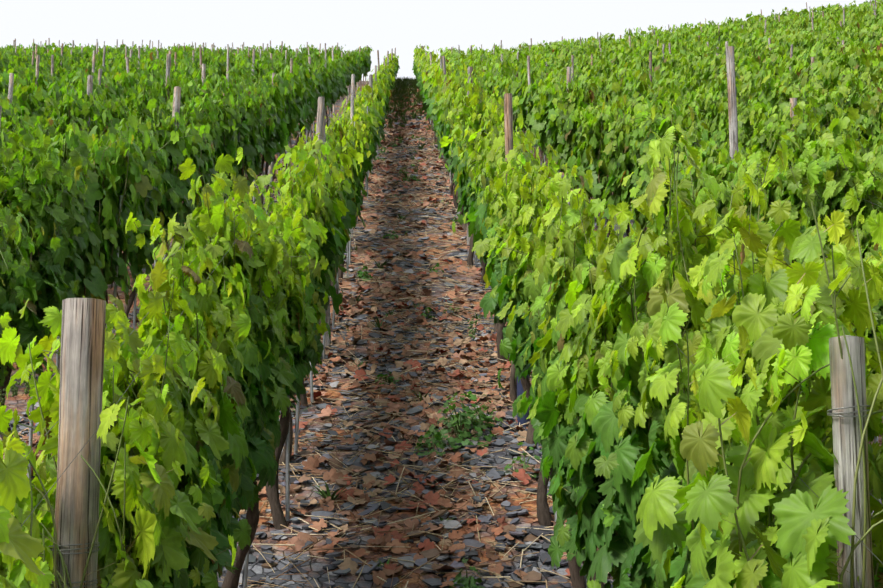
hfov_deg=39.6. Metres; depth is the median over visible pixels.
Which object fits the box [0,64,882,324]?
vine leaves
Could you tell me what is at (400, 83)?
weeds
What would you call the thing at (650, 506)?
vine leaves
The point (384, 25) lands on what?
sky
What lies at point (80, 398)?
posts
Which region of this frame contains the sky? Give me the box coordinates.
[0,0,876,80]
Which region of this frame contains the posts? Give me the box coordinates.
[0,0,882,587]
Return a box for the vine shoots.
[0,72,882,587]
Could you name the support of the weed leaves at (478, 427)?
on the ground
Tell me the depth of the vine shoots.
3.38 m
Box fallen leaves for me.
[3,127,881,587]
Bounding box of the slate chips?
[9,81,881,587]
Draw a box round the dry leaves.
[0,88,569,587]
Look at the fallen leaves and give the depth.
8.60 m
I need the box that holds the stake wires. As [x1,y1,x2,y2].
[0,64,882,587]
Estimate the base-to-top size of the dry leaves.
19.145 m
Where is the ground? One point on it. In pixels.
(314, 569)
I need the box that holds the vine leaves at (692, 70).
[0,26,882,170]
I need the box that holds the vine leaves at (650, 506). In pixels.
[0,106,882,587]
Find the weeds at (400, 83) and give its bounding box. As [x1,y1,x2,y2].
[237,76,533,584]
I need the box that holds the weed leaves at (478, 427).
[354,134,540,587]
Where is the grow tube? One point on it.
(520, 390)
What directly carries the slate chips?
on the ground
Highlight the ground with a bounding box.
[0,81,882,587]
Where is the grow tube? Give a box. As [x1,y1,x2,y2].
[517,375,529,426]
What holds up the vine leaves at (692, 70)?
on the ground
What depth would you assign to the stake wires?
6.82 m
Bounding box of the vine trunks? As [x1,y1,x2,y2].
[0,96,871,587]
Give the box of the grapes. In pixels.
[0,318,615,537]
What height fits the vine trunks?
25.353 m

